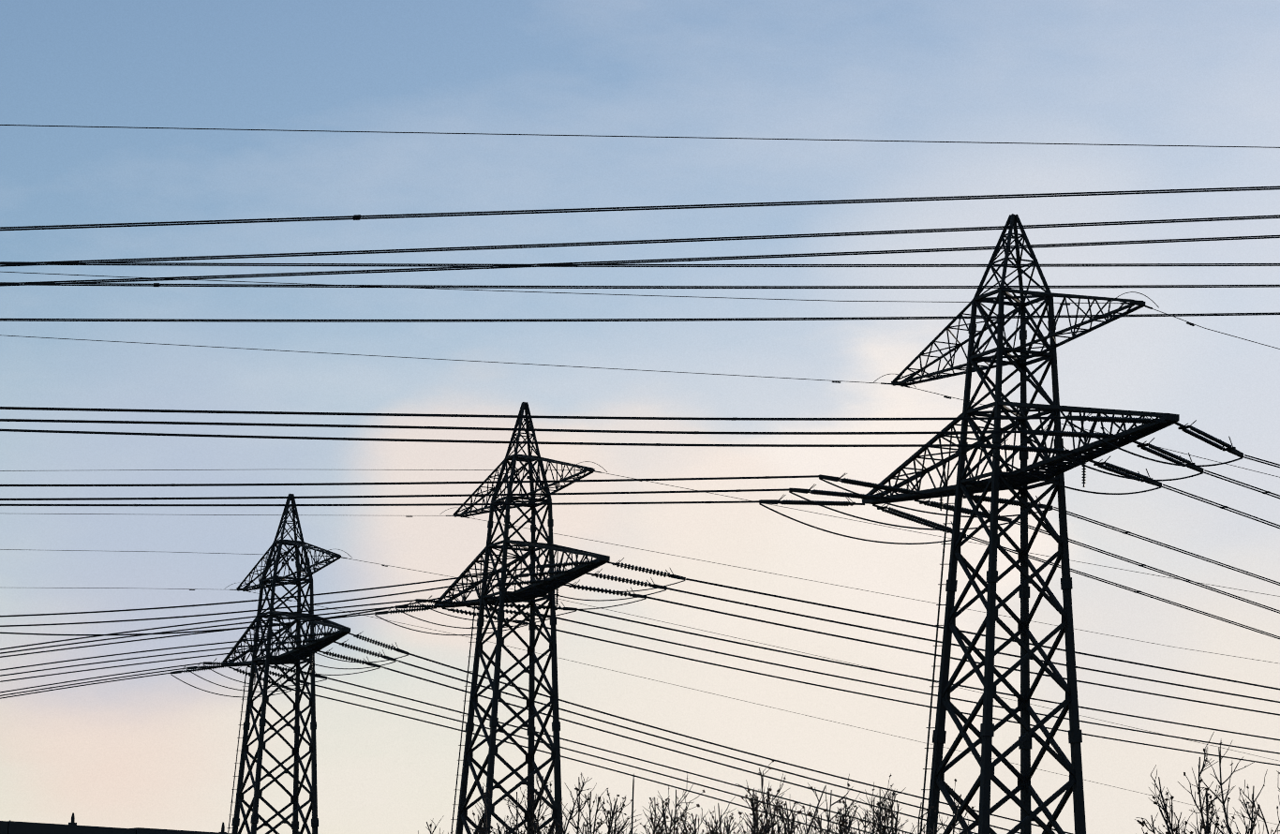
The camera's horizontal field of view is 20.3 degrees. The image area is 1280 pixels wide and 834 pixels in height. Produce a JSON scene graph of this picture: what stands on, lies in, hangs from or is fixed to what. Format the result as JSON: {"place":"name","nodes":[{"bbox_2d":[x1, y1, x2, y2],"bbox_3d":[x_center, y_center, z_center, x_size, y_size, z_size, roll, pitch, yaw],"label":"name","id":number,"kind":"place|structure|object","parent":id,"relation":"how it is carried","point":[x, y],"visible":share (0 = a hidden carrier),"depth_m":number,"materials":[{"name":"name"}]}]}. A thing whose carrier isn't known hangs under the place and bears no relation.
{"place":"outdoors","nodes":[
{"label":"outdoors","id":0,"kind":"place"},
{"bbox_2d":[8,819,138,833],"bbox_3d":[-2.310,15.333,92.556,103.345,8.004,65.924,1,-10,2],"label":"hall panel seams","id":1,"kind":"object","parent":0,"point":[9,828],"visible":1,"depth_m":85.62,"materials":[{"name":"black metal"}]},
{"bbox_2d":[0,820,234,833],"bbox_3d":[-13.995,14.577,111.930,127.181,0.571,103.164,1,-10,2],"label":"hall roof coping","id":2,"kind":"object","parent":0,"point":[22,827],"visible":1,"depth_m":86.44,"materials":[{"name":"black metal"}]},
{"bbox_2d":[153,214,360,286],"bbox_3d":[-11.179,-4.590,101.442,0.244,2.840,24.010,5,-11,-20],"label":"line spacers","id":3,"kind":"object","parent":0,"point":[357,217],"visible":0.88,"depth_m":90.31,"materials":[{"name":"metal"}]},
{"bbox_2d":[0,185,1279,322],"bbox_3d":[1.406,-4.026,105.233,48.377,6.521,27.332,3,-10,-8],"label":"conductors","id":4,"kind":"object","parent":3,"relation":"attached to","point":[435,266],"visible":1,"depth_m":99.81,"materials":[{"name":"black metal"}]},
{"bbox_2d":[222,493,350,833],"bbox_3d":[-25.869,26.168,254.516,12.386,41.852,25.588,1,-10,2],"label":"pylon","id":5,"kind":"object","parent":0,"point":[274,580],"visible":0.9,"depth_m":255.28,"materials":[{"name":"metal"}]},
{"bbox_2d":[35,555,778,776],"bbox_3d":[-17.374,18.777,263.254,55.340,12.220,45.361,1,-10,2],"label":"pylon fittings","id":6,"kind":"object","parent":5,"relation":"attached to","point":[284,643],"visible":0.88,"depth_m":250.86,"materials":[{"name":"black metal"}]},
{"bbox_2d":[170,567,684,697],"bbox_3d":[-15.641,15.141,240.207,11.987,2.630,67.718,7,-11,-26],"label":"conductors","id":7,"kind":"object","parent":6,"relation":"attached to","point":[435,633],"visible":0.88,"depth_m":233.91,"materials":[{"name":"black metal"}]},
{"bbox_2d":[0,406,1279,833],"bbox_3d":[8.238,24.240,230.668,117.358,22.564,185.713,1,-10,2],"label":"conductors","id":8,"kind":"object","parent":6,"relation":"hanging from","point":[187,632],"visible":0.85,"depth_m":205.25,"materials":[{"name":"black metal"}]},
{"bbox_2d":[0,124,1279,825],"bbox_3d":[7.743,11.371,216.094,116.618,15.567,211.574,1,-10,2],"label":"conductors","id":9,"kind":"object","parent":6,"relation":"hanging from","point":[635,369],"visible":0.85,"depth_m":170.03,"materials":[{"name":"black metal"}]},
{"bbox_2d":[181,631,398,685],"bbox_3d":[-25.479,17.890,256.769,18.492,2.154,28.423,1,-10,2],"label":"pylon insulators","id":10,"kind":"object","parent":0,"point":[367,651],"visible":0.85,"depth_m":249.81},
{"bbox_2d":[68,773,634,833],"bbox_3d":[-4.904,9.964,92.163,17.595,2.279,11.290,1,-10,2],"label":"hall lightning rods","id":11,"kind":"object","parent":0,"point":[75,824],"visible":0.88,"depth_m":94.89,"materials":[{"name":"black metal"}]},
{"bbox_2d":[434,401,610,833],"bbox_3d":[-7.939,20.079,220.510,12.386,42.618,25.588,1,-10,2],"label":"pylon","id":12,"kind":"object","parent":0,"point":[528,593],"visible":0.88,"depth_m":221.17,"materials":[{"name":"metal"}]},
{"bbox_2d":[162,469,1101,702],"bbox_3d":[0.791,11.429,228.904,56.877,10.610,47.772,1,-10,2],"label":"pylon fittings","id":13,"kind":"object","parent":12,"relation":"attached to","point":[676,576],"visible":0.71,"depth_m":215.27,"materials":[{"name":"black metal"}]},
{"bbox_2d":[388,560,673,621],"bbox_3d":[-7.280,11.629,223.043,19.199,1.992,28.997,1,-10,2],"label":"pylon insulators","id":14,"kind":"object","parent":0,"point":[600,575],"visible":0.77,"depth_m":215.36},
{"bbox_2d":[0,0,1279,833],"label":"sky","id":15,"kind":"structure","parent":0,"point":[159,751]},
{"bbox_2d":[779,416,1233,532],"bbox_3d":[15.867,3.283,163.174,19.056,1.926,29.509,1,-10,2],"label":"pylon insulators","id":16,"kind":"object","parent":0,"point":[1109,467],"visible":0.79,"depth_m":157.58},
{"bbox_2d":[862,213,1179,833],"bbox_3d":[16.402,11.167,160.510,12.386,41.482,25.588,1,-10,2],"label":"pylon","id":17,"kind":"object","parent":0,"point":[1011,480],"visible":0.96,"depth_m":160.98,"materials":[{"name":"metal"}]},
{"bbox_2d":[133,302,1270,593],"bbox_3d":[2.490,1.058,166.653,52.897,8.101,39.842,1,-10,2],"label":"pylon fittings","id":18,"kind":"object","parent":17,"relation":"attached to","point":[983,445],"visible":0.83,"depth_m":155.21,"materials":[{"name":"black metal"}]},
{"bbox_2d":[759,419,1242,544],"bbox_3d":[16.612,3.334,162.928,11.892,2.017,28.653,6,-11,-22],"label":"conductors","id":19,"kind":"object","parent":18,"relation":"attached to","point":[1043,446],"visible":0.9,"depth_m":157.71,"materials":[{"name":"black metal"}]},
{"label":"ground","id":20,"kind":"structure","parent":0,"visible":0},
{"bbox_2d":[417,731,1279,833],"bbox_3d":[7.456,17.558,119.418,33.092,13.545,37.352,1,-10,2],"label":"bare trees","id":21,"kind":"object","parent":20,"relation":"on","point":[766,827],"visible":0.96,"depth_m":117.95,"materials":[{"name":"black plant"}]}
]}

